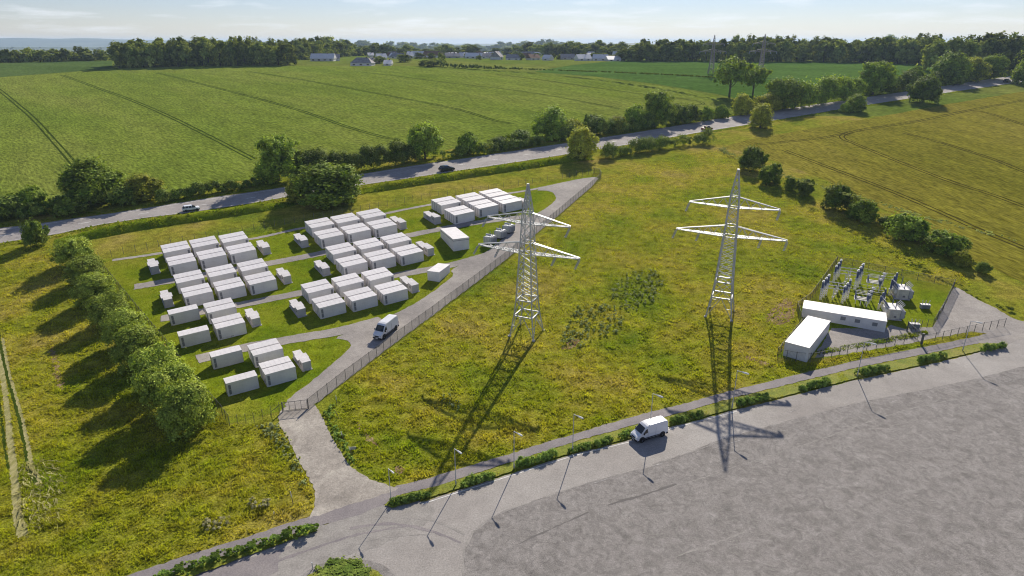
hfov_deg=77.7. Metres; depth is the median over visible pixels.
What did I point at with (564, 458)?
white edge line
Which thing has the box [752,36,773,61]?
wood tree
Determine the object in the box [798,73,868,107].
hedge
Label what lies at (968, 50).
wood tree
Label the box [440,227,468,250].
control building
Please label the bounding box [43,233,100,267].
young tree
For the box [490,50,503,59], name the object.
house
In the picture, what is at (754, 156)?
field bush
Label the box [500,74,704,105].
wheel ruts
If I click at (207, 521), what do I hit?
pale weeds
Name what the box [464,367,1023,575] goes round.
worn road surface
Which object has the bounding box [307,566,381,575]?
traffic island
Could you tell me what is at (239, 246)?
battery container
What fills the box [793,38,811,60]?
wood tree
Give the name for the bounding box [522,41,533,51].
village tree
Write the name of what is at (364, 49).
village tree
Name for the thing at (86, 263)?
young tree
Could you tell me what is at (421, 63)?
tree
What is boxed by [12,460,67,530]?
lodged straw
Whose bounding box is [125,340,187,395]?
young tree
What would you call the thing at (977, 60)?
roadside tree
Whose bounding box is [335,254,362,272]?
battery container
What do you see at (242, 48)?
wood tree
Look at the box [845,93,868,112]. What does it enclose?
roadside tree
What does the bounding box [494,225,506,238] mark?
power transformer
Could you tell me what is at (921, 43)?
wood tree
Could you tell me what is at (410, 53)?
house
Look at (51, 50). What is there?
wood tree
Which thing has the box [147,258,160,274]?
transformer station
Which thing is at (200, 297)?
battery container
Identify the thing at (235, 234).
battery container
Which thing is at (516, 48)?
village tree
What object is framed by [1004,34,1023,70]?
wood tree
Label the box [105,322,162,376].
young tree
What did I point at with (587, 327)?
nettle patch
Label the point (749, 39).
wood tree
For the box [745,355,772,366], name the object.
bare soil
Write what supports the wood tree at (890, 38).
on the ground at (998, 290)
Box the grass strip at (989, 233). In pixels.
[719,147,1016,240]
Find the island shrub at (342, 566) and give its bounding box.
[312,555,371,575]
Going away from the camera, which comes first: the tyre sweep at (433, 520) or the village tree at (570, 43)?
the tyre sweep at (433, 520)
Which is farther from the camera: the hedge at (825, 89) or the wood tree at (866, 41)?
the wood tree at (866, 41)
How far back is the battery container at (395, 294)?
146.43 m
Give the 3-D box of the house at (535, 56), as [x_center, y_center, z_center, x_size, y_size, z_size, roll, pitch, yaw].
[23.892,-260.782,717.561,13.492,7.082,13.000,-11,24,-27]
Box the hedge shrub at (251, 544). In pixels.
[246,537,266,551]
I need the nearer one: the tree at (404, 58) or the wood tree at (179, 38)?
the wood tree at (179, 38)
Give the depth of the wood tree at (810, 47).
659.28 m
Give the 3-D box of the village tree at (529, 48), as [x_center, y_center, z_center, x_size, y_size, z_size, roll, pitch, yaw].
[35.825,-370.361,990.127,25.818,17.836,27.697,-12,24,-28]
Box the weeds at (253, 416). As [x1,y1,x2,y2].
[229,402,279,423]
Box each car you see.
[182,204,199,211]
[438,165,454,171]
[701,125,712,129]
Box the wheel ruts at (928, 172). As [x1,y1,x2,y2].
[843,132,1022,204]
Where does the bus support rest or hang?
on the substation lawn at (936, 294)
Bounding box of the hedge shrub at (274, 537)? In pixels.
[264,534,283,544]
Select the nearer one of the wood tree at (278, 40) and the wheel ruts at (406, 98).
the wheel ruts at (406, 98)
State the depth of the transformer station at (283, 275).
156.56 m
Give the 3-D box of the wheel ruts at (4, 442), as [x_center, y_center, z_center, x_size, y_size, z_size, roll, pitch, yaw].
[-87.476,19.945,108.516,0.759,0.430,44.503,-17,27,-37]
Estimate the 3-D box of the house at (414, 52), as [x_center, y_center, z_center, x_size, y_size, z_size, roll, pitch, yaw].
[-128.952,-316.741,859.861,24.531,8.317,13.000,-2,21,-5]
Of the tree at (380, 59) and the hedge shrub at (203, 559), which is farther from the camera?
the tree at (380, 59)
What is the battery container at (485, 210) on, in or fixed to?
on the site lawn at (289, 247)
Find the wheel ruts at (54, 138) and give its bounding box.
[0,89,73,160]
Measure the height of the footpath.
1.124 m
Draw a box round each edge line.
[0,78,997,229]
[4,85,993,241]
[422,411,736,503]
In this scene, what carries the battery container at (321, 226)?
on the site lawn at (289, 247)
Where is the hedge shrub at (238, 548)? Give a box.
[228,545,247,555]
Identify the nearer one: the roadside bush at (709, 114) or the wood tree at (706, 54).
the roadside bush at (709, 114)
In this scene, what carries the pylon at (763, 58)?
on the ground at (998, 290)
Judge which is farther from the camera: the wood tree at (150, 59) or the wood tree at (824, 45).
the wood tree at (824, 45)
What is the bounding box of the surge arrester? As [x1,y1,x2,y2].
[888,279,893,295]
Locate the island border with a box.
[302,559,394,575]
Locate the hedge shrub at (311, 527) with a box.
[296,523,319,535]
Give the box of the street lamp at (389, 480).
[388,468,393,497]
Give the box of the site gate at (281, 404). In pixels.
[271,399,308,411]
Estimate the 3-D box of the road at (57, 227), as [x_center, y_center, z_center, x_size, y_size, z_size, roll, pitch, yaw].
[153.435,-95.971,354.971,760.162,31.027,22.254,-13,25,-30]
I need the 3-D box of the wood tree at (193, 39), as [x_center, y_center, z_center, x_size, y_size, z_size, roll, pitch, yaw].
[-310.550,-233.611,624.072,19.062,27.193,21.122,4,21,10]
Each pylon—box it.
[473,183,579,341]
[672,169,787,321]
[699,35,725,72]
[749,34,776,68]
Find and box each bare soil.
[48,344,64,389]
[357,422,377,445]
[395,465,404,473]
[561,339,579,349]
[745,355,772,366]
[765,298,794,324]
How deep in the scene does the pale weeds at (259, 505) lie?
84.94 m
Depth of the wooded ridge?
5545.40 m
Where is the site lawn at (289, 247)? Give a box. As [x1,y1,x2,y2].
[102,175,599,422]
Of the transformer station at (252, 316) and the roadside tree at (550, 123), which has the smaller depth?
the transformer station at (252, 316)
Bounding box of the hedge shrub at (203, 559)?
[193,556,214,567]
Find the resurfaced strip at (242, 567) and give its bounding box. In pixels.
[195,545,292,575]
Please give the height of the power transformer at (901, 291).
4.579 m
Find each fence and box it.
[101,168,594,257]
[102,264,229,424]
[307,175,600,408]
[777,335,905,361]
[778,256,837,354]
[836,257,955,287]
[908,319,934,328]
[925,318,1006,340]
[932,279,955,326]
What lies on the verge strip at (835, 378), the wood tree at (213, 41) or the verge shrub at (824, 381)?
the verge shrub at (824, 381)
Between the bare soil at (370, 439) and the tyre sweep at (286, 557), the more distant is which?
the bare soil at (370, 439)
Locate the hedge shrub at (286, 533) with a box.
[281,525,301,539]
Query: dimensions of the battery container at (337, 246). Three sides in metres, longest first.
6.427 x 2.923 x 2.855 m
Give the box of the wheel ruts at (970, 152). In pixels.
[903,133,1023,172]
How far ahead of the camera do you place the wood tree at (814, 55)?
655.99 m
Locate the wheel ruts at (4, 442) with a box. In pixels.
[0,401,9,468]
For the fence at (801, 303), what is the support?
on the ground at (998, 290)
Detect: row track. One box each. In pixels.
[112,182,563,260]
[134,215,529,288]
[161,252,491,320]
[196,317,381,362]
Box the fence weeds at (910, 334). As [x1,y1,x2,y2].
[791,330,928,361]
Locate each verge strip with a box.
[172,530,317,575]
[386,343,997,507]
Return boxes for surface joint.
[461,473,621,575]
[519,512,587,543]
[608,484,676,504]
[653,435,734,464]
[664,399,953,489]
[676,530,747,556]
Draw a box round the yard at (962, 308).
[816,287,1020,357]
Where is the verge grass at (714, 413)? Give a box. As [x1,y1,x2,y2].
[385,345,1004,507]
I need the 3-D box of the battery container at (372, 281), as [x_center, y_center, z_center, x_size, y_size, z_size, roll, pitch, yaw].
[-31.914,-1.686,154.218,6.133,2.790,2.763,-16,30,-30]
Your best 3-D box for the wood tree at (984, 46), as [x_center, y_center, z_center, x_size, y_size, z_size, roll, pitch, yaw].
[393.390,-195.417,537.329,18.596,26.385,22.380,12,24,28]
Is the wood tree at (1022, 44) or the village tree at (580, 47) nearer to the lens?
the wood tree at (1022, 44)
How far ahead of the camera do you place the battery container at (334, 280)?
152.32 m
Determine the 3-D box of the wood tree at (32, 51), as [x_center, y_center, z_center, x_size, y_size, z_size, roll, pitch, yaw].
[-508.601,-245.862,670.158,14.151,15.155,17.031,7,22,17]
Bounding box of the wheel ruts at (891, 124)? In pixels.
[757,100,1021,143]
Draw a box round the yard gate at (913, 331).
[906,322,921,341]
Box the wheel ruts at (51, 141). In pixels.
[0,92,71,164]
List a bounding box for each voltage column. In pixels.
[819,280,824,299]
[822,277,827,297]
[825,274,830,295]
[832,265,837,281]
[835,262,839,279]
[841,285,845,303]
[844,282,848,300]
[846,279,851,298]
[853,269,859,290]
[856,266,861,287]
[860,263,864,283]
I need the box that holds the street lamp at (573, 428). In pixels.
[572,414,582,449]
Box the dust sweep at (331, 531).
[278,500,435,575]
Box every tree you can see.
[0,49,14,62]
[3,52,16,62]
[11,50,26,61]
[19,53,33,61]
[20,47,36,59]
[22,49,34,59]
[33,49,47,61]
[43,54,58,61]
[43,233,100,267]
[46,48,59,59]
[54,153,125,204]
[58,48,72,61]
[58,253,107,285]
[67,271,118,308]
[68,54,81,60]
[73,46,83,55]
[79,52,93,60]
[79,289,135,327]
[80,47,92,56]
[86,54,96,60]
[92,49,104,59]
[96,305,155,352]
[101,55,110,60]
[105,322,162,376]
[106,41,126,67]
[118,43,137,67]
[122,39,141,55]
[123,172,167,200]
[125,45,140,67]
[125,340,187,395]
[130,358,200,420]
[131,47,147,67]
[139,40,154,65]
[142,43,158,66]
[148,37,173,61]
[150,376,219,442]
[151,41,166,66]
[154,42,176,66]
[165,38,180,65]
[168,40,184,66]
[175,41,193,66]
[176,36,188,65]
[185,41,199,65]
[186,35,199,43]
[191,44,208,65]
[197,37,214,65]
[209,37,222,63]
[210,40,229,65]
[222,39,236,65]
[225,41,244,65]
[228,36,236,44]
[236,40,247,64]
[241,36,254,62]
[244,43,261,64]
[245,38,253,63]
[248,40,265,64]
[250,132,304,183]
[260,45,279,63]
[265,40,279,63]
[268,46,285,64]
[275,43,298,64]
[276,39,293,54]
[284,178,310,202]
[285,160,366,209]
[292,38,302,58]
[293,46,301,59]
[295,45,309,59]
[302,42,311,56]
[308,43,322,52]
[313,35,325,43]
[313,40,326,52]
[322,43,331,52]
[323,36,343,53]
[328,42,338,53]
[332,40,346,56]
[341,42,351,56]
[342,39,354,45]
[342,46,357,54]
[350,44,363,55]
[354,40,370,46]
[357,45,370,55]
[368,43,379,54]
[373,56,385,63]
[375,44,387,54]
[383,41,394,46]
[383,44,398,52]
[396,48,406,52]
[397,54,412,61]
[402,44,413,51]
[404,118,444,159]
[409,42,417,47]
[413,52,425,58]
[418,60,425,65]
[424,58,445,66]
[427,53,435,58]
[438,52,446,62]
[439,44,456,54]
[465,45,481,52]
[474,44,486,50]
[492,48,502,53]
[501,47,514,54]
[509,44,523,53]
[516,40,527,45]
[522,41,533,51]
[527,44,541,55]
[527,104,570,140]
[537,43,547,54]
[544,45,559,54]
[557,43,573,53]
[560,41,578,52]
[565,46,579,53]
[565,125,600,159]
[574,43,587,51]
[580,47,592,52]
[590,43,605,51]
[596,47,610,53]
[609,44,623,52]
[616,49,632,60]
[619,41,629,48]
[623,48,639,60]
[629,42,646,60]
[635,42,655,60]
[640,38,652,59]
[642,88,678,126]
[648,46,662,60]
[654,38,670,46]
[658,44,669,60]
[662,41,678,60]
[665,44,684,61]
[679,39,695,60]
[684,43,701,60]
[694,40,702,60]
[700,39,713,60]
[703,42,722,60]
[711,38,729,61]
[711,54,754,96]
[723,42,742,61]
[730,93,754,114]
[731,35,744,43]
[731,41,746,61]
[738,35,757,52]
[740,41,759,61]
[740,62,772,94]
[747,102,774,127]
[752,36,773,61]
[764,75,804,108]
[768,42,783,61]
[771,41,791,60]
[773,38,781,45]
[779,38,794,61]
[784,34,801,55]
[787,44,812,61]
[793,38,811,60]
[798,44,813,59]
[808,36,821,60]
[812,40,835,61]
[812,41,824,61]
[820,37,835,60]
[823,43,838,61]
[828,40,848,61]
[839,42,859,61]
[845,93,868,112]
[846,41,861,61]
[854,44,868,62]
[857,39,879,61]
[857,42,881,62]
[858,60,898,94]
[868,37,888,61]
[878,35,898,61]
[879,42,893,62]
[881,42,898,62]
[892,36,909,62]
[893,38,909,63]
[896,39,918,63]
[906,73,943,103]
[913,37,932,63]
[913,40,933,63]
[916,38,951,69]
[917,31,930,40]
[922,37,946,67]
[930,49,973,84]
[937,37,961,57]
[952,39,982,58]
[954,35,969,57]
[961,34,978,56]
[967,56,992,80]
[968,40,992,58]
[974,32,1003,43]
[980,37,1001,54]
[982,37,1015,69]
[983,30,1011,42]
[983,52,1010,78]
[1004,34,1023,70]
[1007,31,1023,70]
[1008,38,1023,70]
[1009,45,1023,84]
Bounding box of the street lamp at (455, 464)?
[454,448,461,484]
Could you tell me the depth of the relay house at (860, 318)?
137.49 m
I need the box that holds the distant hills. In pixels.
[0,38,515,46]
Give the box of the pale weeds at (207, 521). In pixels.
[202,515,230,530]
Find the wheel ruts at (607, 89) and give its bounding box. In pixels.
[497,74,701,104]
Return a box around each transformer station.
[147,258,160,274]
[160,290,174,307]
[245,308,261,327]
[256,240,271,255]
[276,268,292,284]
[289,299,306,317]
[292,350,312,371]
[293,233,309,247]
[314,260,331,276]
[390,216,407,229]
[400,276,419,292]
[416,241,434,255]
[423,211,440,224]
[514,196,528,207]
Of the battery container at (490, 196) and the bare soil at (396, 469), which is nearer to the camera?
the bare soil at (396, 469)
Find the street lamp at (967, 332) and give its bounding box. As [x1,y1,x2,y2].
[962,321,981,350]
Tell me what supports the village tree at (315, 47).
on the ground at (998, 290)
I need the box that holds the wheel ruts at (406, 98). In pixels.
[251,71,513,123]
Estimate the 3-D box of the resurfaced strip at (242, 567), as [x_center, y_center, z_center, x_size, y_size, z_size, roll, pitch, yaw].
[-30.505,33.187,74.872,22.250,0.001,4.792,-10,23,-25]
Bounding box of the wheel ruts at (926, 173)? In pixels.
[839,132,1023,207]
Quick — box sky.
[0,0,1023,43]
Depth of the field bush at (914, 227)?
180.02 m
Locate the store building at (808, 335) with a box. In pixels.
[783,316,830,361]
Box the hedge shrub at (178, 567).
[173,559,196,574]
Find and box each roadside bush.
[0,193,30,217]
[13,184,49,208]
[18,217,50,247]
[47,190,89,217]
[99,184,137,207]
[455,131,480,153]
[488,136,508,148]
[505,129,532,144]
[564,117,583,130]
[581,113,606,133]
[609,114,626,133]
[623,103,647,128]
[670,102,687,123]
[685,103,703,122]
[701,106,714,120]
[714,104,730,118]
[838,102,852,112]
[889,78,905,92]
[903,65,928,78]
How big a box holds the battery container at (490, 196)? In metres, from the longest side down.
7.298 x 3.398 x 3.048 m
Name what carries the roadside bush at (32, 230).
on the ground at (998, 290)
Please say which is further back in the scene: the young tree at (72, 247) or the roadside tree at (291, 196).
the roadside tree at (291, 196)
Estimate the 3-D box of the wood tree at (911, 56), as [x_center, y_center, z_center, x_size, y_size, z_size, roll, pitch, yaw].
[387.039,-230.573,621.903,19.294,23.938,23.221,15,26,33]
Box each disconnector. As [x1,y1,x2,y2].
[854,290,868,303]
[866,274,880,287]
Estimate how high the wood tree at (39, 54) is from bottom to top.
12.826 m
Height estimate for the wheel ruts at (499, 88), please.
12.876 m
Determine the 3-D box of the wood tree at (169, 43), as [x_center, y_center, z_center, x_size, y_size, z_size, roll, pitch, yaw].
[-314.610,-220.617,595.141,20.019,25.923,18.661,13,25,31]
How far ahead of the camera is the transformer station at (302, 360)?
120.29 m
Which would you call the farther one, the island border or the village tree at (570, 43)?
the village tree at (570, 43)
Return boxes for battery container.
[160,241,187,256]
[162,245,190,262]
[166,253,193,270]
[167,304,200,325]
[168,257,197,275]
[173,269,201,286]
[175,274,204,293]
[177,325,210,347]
[180,283,209,302]
[182,287,214,305]
[189,236,215,252]
[191,239,219,256]
[196,247,223,263]
[198,251,227,269]
[203,297,232,318]
[205,264,233,282]
[205,302,236,323]
[207,268,236,286]
[209,345,243,368]
[211,313,241,333]
[213,277,241,294]
[214,318,246,339]
[215,281,246,299]
[218,231,244,247]
[221,235,248,252]
[223,370,258,395]
[226,242,252,259]
[228,246,257,263]
[236,258,264,275]
[240,262,268,281]
[244,271,272,289]
[247,275,277,294]
[247,338,278,360]
[251,343,283,367]
[258,356,290,380]
[262,362,296,386]
[301,279,328,298]
[304,217,329,232]
[304,283,333,303]
[308,221,334,237]
[311,293,340,313]
[313,227,339,244]
[316,298,345,318]
[317,231,344,248]
[325,242,351,259]
[329,246,356,263]
[330,213,355,223]
[331,273,358,292]
[334,216,359,230]
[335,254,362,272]
[336,277,364,296]
[340,223,365,238]
[340,258,367,274]
[343,286,371,306]
[345,226,371,242]
[348,291,377,311]
[353,237,378,253]
[356,208,380,222]
[357,241,383,257]
[361,212,385,225]
[361,267,388,285]
[364,249,389,266]
[366,218,391,234]
[366,271,393,290]
[368,253,395,269]
[371,221,397,237]
[374,280,401,299]
[379,285,407,304]
[380,232,405,248]
[385,236,411,252]
[391,244,417,261]
[397,247,423,265]
[431,196,454,210]
[436,199,460,213]
[444,205,467,220]
[450,208,474,223]
[456,192,478,200]
[461,195,484,206]
[468,199,491,210]
[474,202,497,217]
[479,188,501,196]
[485,191,508,200]
[492,195,514,203]
[498,198,521,212]
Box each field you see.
[0,61,111,76]
[0,66,725,199]
[537,61,931,99]
[725,92,1023,281]
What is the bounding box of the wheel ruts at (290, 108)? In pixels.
[157,73,397,139]
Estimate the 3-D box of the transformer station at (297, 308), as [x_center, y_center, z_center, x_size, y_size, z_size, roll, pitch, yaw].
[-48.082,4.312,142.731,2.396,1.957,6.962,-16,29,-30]
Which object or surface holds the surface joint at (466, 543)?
on the worn road surface at (936, 489)
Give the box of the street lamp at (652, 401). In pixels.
[650,394,662,417]
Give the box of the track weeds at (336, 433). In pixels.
[323,404,358,463]
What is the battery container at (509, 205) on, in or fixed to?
on the site lawn at (289, 247)
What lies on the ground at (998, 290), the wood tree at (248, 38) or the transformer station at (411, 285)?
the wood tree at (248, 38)
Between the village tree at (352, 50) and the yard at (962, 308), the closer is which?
the yard at (962, 308)
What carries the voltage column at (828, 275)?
on the substation lawn at (936, 294)
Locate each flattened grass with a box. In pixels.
[0,354,28,537]
[1,338,41,484]
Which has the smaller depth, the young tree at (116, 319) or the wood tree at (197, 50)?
the young tree at (116, 319)
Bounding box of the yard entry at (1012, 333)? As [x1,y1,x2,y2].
[975,321,1023,343]
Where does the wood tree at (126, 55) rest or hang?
on the ground at (998, 290)
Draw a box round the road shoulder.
[0,76,1009,228]
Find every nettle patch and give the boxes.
[441,393,460,410]
[559,303,623,348]
[611,269,663,309]
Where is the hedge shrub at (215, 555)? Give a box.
[209,547,232,561]
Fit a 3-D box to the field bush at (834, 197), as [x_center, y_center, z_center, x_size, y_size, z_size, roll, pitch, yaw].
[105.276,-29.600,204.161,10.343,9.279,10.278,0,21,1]
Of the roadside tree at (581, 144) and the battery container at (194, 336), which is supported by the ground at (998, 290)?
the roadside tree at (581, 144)
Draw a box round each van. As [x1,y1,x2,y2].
[373,314,398,339]
[630,416,667,442]
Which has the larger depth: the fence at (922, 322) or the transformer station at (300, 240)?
the transformer station at (300, 240)
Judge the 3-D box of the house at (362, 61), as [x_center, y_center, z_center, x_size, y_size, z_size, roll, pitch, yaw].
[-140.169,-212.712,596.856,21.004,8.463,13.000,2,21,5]
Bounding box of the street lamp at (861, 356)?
[857,342,876,375]
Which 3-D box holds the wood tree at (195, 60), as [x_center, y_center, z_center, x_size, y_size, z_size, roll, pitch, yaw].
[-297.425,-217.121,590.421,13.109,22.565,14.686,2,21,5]
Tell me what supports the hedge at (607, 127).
on the road shoulder
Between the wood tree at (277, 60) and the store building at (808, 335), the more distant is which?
the wood tree at (277, 60)
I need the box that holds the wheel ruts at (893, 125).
[760,101,1021,144]
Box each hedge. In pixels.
[0,201,59,218]
[154,177,260,202]
[289,138,417,176]
[440,62,712,77]
[440,134,546,158]
[556,108,705,141]
[600,127,716,158]
[744,92,802,115]
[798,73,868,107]
[878,62,1007,93]
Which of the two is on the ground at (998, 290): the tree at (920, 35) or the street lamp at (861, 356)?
the tree at (920, 35)
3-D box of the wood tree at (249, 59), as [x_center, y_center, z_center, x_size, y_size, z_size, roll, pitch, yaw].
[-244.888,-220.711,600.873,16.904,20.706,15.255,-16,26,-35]
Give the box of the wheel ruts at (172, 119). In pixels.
[61,75,251,159]
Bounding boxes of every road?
[0,76,1021,242]
[201,338,1023,575]
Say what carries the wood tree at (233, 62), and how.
on the ground at (998, 290)
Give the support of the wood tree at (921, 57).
on the ground at (998, 290)
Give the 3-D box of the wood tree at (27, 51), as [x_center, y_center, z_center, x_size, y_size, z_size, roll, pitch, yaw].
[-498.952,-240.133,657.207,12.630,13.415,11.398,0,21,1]
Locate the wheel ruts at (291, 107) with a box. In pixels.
[160,73,402,139]
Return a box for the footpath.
[127,335,980,575]
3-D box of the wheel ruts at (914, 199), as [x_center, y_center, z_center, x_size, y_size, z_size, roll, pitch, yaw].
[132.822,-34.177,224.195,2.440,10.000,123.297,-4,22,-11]
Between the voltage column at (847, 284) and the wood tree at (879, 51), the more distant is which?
the wood tree at (879, 51)
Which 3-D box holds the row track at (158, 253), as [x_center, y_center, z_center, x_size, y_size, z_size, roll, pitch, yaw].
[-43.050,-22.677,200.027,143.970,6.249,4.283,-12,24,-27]
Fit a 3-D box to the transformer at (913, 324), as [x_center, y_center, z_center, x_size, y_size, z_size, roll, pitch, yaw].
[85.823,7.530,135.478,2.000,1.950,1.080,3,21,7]
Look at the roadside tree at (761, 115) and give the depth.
317.88 m
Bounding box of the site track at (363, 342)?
[285,177,597,408]
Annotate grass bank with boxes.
[53,202,295,244]
[360,156,594,193]
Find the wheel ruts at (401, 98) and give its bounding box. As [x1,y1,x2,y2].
[247,71,509,123]
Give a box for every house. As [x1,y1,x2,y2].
[310,53,335,60]
[335,53,339,60]
[350,57,374,65]
[375,53,387,59]
[383,59,392,65]
[390,52,404,57]
[406,51,413,57]
[407,51,423,56]
[423,50,440,57]
[444,52,459,57]
[464,52,482,57]
[479,52,491,57]
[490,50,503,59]
[505,54,520,59]
[526,53,540,59]
[541,54,553,59]
[560,53,574,59]
[574,53,591,60]
[592,53,607,60]
[604,55,620,60]
[801,300,886,331]
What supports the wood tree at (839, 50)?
on the ground at (998, 290)
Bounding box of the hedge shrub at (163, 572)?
[153,568,174,575]
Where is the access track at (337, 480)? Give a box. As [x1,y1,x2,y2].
[278,404,397,517]
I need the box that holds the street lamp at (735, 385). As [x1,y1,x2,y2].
[731,370,748,407]
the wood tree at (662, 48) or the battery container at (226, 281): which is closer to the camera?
the battery container at (226, 281)
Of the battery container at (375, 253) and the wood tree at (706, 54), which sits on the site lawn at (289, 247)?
the battery container at (375, 253)
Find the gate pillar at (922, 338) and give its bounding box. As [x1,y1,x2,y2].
[920,333,924,344]
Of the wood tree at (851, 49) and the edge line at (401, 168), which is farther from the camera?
the wood tree at (851, 49)
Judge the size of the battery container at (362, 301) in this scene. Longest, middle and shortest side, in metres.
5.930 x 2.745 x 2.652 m
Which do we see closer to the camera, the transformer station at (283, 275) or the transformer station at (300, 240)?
the transformer station at (283, 275)
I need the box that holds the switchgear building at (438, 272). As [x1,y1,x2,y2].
[427,263,449,281]
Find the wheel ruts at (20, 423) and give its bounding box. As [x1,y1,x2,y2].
[0,335,37,482]
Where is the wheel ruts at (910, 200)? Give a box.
[782,150,1023,249]
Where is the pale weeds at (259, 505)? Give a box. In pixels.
[247,496,270,508]
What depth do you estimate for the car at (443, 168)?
245.57 m
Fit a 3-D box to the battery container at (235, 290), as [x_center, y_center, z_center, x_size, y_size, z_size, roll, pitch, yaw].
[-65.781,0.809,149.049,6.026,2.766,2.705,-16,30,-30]
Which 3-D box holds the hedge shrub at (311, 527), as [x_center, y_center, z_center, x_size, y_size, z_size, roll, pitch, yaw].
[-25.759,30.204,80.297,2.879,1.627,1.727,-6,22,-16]
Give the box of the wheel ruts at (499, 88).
[365,72,615,108]
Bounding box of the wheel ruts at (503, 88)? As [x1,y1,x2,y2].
[359,71,619,108]
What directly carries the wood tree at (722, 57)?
on the ground at (998, 290)
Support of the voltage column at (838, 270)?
on the substation lawn at (936, 294)
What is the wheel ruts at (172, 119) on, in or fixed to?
on the wheat field at (76, 119)
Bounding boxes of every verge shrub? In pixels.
[388,490,431,504]
[460,471,495,487]
[515,447,557,467]
[568,435,613,452]
[618,428,632,438]
[669,409,703,423]
[735,392,769,405]
[798,377,831,390]
[854,363,890,375]
[916,351,948,362]
[980,340,1007,351]
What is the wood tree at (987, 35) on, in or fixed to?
on the ground at (998, 290)
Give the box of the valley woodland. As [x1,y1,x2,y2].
[0,47,107,50]
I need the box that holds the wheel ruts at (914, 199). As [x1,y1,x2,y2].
[787,150,1023,246]
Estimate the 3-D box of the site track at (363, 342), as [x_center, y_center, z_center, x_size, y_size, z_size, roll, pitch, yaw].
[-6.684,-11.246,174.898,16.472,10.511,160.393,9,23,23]
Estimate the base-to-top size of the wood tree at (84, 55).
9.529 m
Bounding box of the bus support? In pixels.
[827,284,843,296]
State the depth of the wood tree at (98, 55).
694.06 m
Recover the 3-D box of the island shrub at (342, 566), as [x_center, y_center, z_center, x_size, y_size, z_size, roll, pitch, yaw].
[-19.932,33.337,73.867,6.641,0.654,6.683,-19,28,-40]
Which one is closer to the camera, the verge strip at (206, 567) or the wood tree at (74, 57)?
the verge strip at (206, 567)
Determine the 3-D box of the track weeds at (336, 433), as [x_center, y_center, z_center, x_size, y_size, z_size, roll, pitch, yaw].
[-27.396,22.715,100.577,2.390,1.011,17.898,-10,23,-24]
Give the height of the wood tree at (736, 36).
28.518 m
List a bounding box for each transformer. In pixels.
[483,233,496,244]
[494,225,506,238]
[503,222,514,233]
[880,295,905,320]
[891,276,913,299]
[909,319,920,328]
[919,300,930,308]
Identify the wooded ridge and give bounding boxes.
[0,43,654,49]
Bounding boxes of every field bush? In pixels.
[738,144,769,171]
[758,161,784,185]
[783,175,796,190]
[794,177,814,196]
[819,180,855,211]
[844,199,879,223]
[847,193,863,210]
[877,216,894,228]
[881,211,933,241]
[919,228,972,255]
[951,249,973,267]
[975,261,993,274]
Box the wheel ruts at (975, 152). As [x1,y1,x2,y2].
[908,133,1023,170]
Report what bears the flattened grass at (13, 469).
on the ground at (998, 290)
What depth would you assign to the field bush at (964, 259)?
164.69 m
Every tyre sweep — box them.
[246,527,402,572]
[278,534,429,575]
[350,522,460,542]
[401,515,464,534]
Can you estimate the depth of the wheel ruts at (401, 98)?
397.27 m
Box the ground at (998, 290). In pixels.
[0,44,1023,575]
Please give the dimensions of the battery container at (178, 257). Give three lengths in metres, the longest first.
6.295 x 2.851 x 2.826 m
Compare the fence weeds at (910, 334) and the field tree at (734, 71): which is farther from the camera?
the field tree at (734, 71)
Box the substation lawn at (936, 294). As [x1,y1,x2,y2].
[777,264,951,359]
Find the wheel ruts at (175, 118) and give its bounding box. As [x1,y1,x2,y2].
[64,75,254,158]
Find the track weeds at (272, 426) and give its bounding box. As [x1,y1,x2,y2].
[256,422,306,486]
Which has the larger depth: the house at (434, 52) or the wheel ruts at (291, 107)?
the house at (434, 52)
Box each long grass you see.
[0,246,313,575]
[752,333,979,382]
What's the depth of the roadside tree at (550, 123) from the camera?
293.48 m
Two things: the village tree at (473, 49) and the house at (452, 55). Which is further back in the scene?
the village tree at (473, 49)
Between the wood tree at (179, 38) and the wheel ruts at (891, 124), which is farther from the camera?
the wood tree at (179, 38)
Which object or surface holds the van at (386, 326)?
on the site track at (363, 342)
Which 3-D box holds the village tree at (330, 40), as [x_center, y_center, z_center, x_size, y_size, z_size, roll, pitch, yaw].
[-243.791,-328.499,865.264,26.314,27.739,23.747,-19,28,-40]
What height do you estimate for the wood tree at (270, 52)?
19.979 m
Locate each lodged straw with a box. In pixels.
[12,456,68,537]
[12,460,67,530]
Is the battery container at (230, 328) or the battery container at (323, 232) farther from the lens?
the battery container at (323, 232)
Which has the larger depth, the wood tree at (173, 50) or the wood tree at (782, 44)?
the wood tree at (782, 44)
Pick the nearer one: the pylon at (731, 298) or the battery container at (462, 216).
the pylon at (731, 298)
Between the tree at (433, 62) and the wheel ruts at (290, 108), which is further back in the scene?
the tree at (433, 62)
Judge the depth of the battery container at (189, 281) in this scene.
151.77 m
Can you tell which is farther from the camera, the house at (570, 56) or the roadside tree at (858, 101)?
the house at (570, 56)
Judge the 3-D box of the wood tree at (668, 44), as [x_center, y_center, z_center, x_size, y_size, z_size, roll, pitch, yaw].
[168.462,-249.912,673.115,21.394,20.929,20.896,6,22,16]

